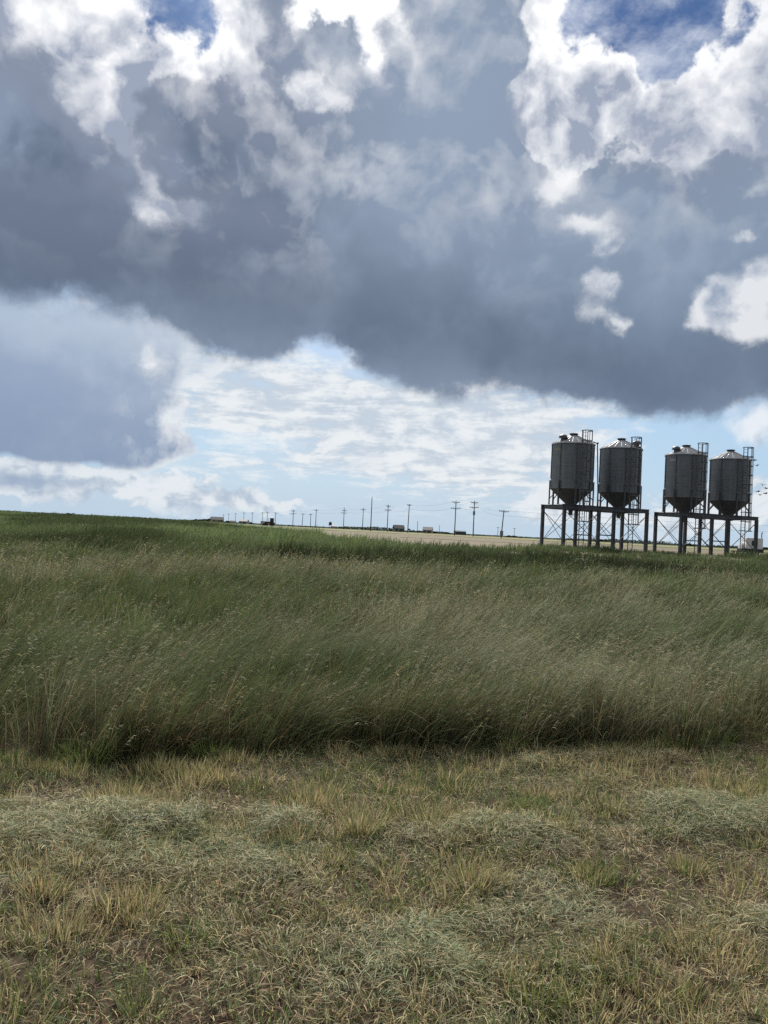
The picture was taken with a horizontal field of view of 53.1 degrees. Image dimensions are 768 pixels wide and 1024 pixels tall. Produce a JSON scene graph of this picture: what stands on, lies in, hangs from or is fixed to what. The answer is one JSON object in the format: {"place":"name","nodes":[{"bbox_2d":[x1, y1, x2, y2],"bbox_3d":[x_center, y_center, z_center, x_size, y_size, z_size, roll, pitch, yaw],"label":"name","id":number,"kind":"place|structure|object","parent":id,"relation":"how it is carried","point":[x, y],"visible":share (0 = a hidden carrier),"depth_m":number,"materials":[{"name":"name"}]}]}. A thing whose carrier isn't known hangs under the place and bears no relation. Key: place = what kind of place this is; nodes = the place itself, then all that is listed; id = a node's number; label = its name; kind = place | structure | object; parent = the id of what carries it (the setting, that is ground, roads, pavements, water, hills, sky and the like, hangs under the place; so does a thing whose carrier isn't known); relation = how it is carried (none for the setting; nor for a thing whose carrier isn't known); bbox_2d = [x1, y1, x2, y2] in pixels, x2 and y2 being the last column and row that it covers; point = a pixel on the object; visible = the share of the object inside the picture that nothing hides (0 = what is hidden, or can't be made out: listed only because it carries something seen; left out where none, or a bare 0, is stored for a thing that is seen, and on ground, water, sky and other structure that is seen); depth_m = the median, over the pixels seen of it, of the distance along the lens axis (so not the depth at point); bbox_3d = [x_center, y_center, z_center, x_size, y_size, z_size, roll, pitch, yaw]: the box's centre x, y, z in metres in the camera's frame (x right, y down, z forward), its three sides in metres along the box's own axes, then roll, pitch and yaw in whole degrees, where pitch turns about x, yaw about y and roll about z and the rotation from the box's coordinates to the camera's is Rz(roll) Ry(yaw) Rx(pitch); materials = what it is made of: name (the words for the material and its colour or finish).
{"place":"outdoors","nodes":[
{"label":"outdoors","id":0,"kind":"place"},
{"bbox_2d":[0,530,767,774],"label":"tall grass","id":1,"kind":"structure","parent":0,"point":[589,700],"depth_m":7.81,"materials":[{"name":"green plant"}]},
{"bbox_2d":[0,522,767,1023],"bbox_3d":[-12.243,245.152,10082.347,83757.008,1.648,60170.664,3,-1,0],"label":"ground","id":2,"kind":"structure","parent":0,"point":[382,1010],"depth_m":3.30,"materials":[{"name":"plant"}]},
{"bbox_2d":[210,517,223,522],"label":"farmhouse","id":3,"kind":"object","parent":2,"relation":"on","point":[217,519],"visible":0.9,"depth_m":696.14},
{"bbox_2d":[239,519,249,523],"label":"shed","id":4,"kind":"structure","parent":2,"relation":"on","point":[244,521],"depth_m":617.38,"materials":[{"name":"white metal"}]},
{"bbox_2d":[0,731,767,1023],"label":"hay clippings","id":5,"kind":"object","parent":2,"relation":"on","point":[273,821],"visible":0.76,"depth_m":3.42,"materials":[{"name":"beige plant"}]},
{"bbox_2d":[0,510,767,583],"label":"dark weeds","id":6,"kind":"object","parent":2,"relation":"on","point":[28,525],"visible":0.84,"depth_m":44.58,"materials":[{"name":"green plant"}]},
{"bbox_2d":[0,510,767,549],"bbox_3d":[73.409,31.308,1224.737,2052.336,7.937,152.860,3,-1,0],"label":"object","id":7,"kind":"object","parent":2,"relation":"on","point":[385,529],"visible":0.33,"depth_m":1174.32,"materials":[{"name":"green plant"}]},
{"bbox_2d":[392,525,404,531],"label":"farmhouse","id":8,"kind":"object","parent":2,"relation":"on","point":[398,528],"visible":0.93,"depth_m":556.86,"materials":[{"name":"grey"}]},
{"bbox_2d":[41,716,766,767],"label":"fresh grass","id":9,"kind":"structure","parent":2,"relation":"on","point":[212,750],"depth_m":5.24,"materials":[{"name":"green plant"}]},
{"bbox_2d":[422,527,432,532],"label":"barn","id":10,"kind":"structure","parent":2,"relation":"on","point":[427,529],"depth_m":555.94,"materials":[{"name":"white"}]},
{"bbox_2d":[455,530,465,534],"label":"long shed","id":11,"kind":"structure","parent":2,"relation":"on","point":[457,532],"depth_m":594.97,"materials":[{"name":"metal"}]},
{"bbox_2d":[0,0,767,546],"label":"sky","id":12,"kind":"structure","parent":0,"point":[259,257],"materials":[{"name":"grey"}]},
{"bbox_2d":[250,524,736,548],"bbox_3d":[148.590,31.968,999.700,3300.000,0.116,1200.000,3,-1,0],"label":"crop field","id":13,"kind":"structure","parent":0,"point":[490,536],"depth_m":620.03,"materials":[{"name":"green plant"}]},
{"bbox_2d":[264,525,766,551],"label":"stubble field","id":14,"kind":"structure","parent":0,"point":[509,538],"depth_m":226.59,"materials":[{"name":"beige plant"}]},
{"bbox_2d":[264,518,275,525],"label":"tractor","id":15,"kind":"object","parent":14,"relation":"on","point":[270,522],"visible":0.98,"depth_m":289.25,"materials":[{"name":"red paint"}]},
{"bbox_2d":[451,501,460,534],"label":"power pole","id":16,"kind":"object","parent":14,"relation":"on","point":[455,508],"visible":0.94,"depth_m":234.93,"materials":[{"name":"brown wood"}]},
{"bbox_2d":[470,501,478,536],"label":"power pole","id":17,"kind":"object","parent":14,"relation":"on","point":[474,502],"visible":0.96,"depth_m":224.90,"materials":[{"name":"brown wood"}]},
{"bbox_2d":[282,506,762,531],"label":"power line","id":18,"kind":"object","parent":17,"relation":"attached to","point":[514,516],"visible":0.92,"depth_m":224.12,"materials":[{"name":"metal"}]},
{"bbox_2d":[499,510,508,537],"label":"power pole","id":19,"kind":"object","parent":14,"relation":"on","point":[501,533],"visible":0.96,"depth_m":214.85,"materials":[{"name":"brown wood"}]},
{"bbox_2d":[269,502,760,525],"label":"power line","id":20,"kind":"object","parent":19,"relation":"attached to","point":[529,512],"visible":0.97,"depth_m":213.13,"materials":[{"name":"metal"}]},
{"bbox_2d":[295,530,765,563],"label":"bare field","id":21,"kind":"structure","parent":0,"point":[471,542],"depth_m":100.87,"materials":[{"name":"beige soil"}]},
{"bbox_2d":[539,504,649,550],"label":"steel platform","id":22,"kind":"structure","parent":21,"relation":"on","point":[597,509],"depth_m":67.37,"materials":[{"name":"grey metal"}]},
{"bbox_2d":[548,430,598,545],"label":"grain silo","id":23,"kind":"object","parent":22,"relation":"on","point":[572,468],"visible":0.99,"depth_m":65.62,"materials":[{"name":"metal"}]},
{"bbox_2d":[598,437,642,549],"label":"grain silo","id":24,"kind":"object","parent":22,"relation":"on","point":[620,470],"visible":0.95,"depth_m":67.24,"materials":[{"name":"metal"}]},
{"bbox_2d":[653,512,758,554],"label":"steel platform","id":25,"kind":"structure","parent":21,"relation":"on","point":[682,525],"depth_m":71.00,"materials":[{"name":"grey metal"}]},
{"bbox_2d":[662,443,708,553],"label":"grain silo","id":26,"kind":"object","parent":25,"relation":"on","point":[685,477],"visible":0.94,"depth_m":69.64,"materials":[{"name":"metal"}]},
{"bbox_2d":[707,447,753,552],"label":"grain silo","id":27,"kind":"object","parent":25,"relation":"on","point":[730,480],"visible":0.96,"depth_m":71.36,"materials":[{"name":"metal"}]},
{"bbox_2d":[731,532,763,553],"bbox_3d":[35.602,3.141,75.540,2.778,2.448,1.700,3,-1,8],"label":"truck","id":28,"kind":"object","parent":21,"relation":"on","point":[750,541],"visible":0.62,"depth_m":74.82,"materials":[{"name":"white metal"}]},
{"bbox_2d":[408,537,763,555],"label":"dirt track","id":29,"kind":"structure","parent":0,"point":[583,546],"depth_m":88.14,"materials":[{"name":"beige soil"}]}
]}

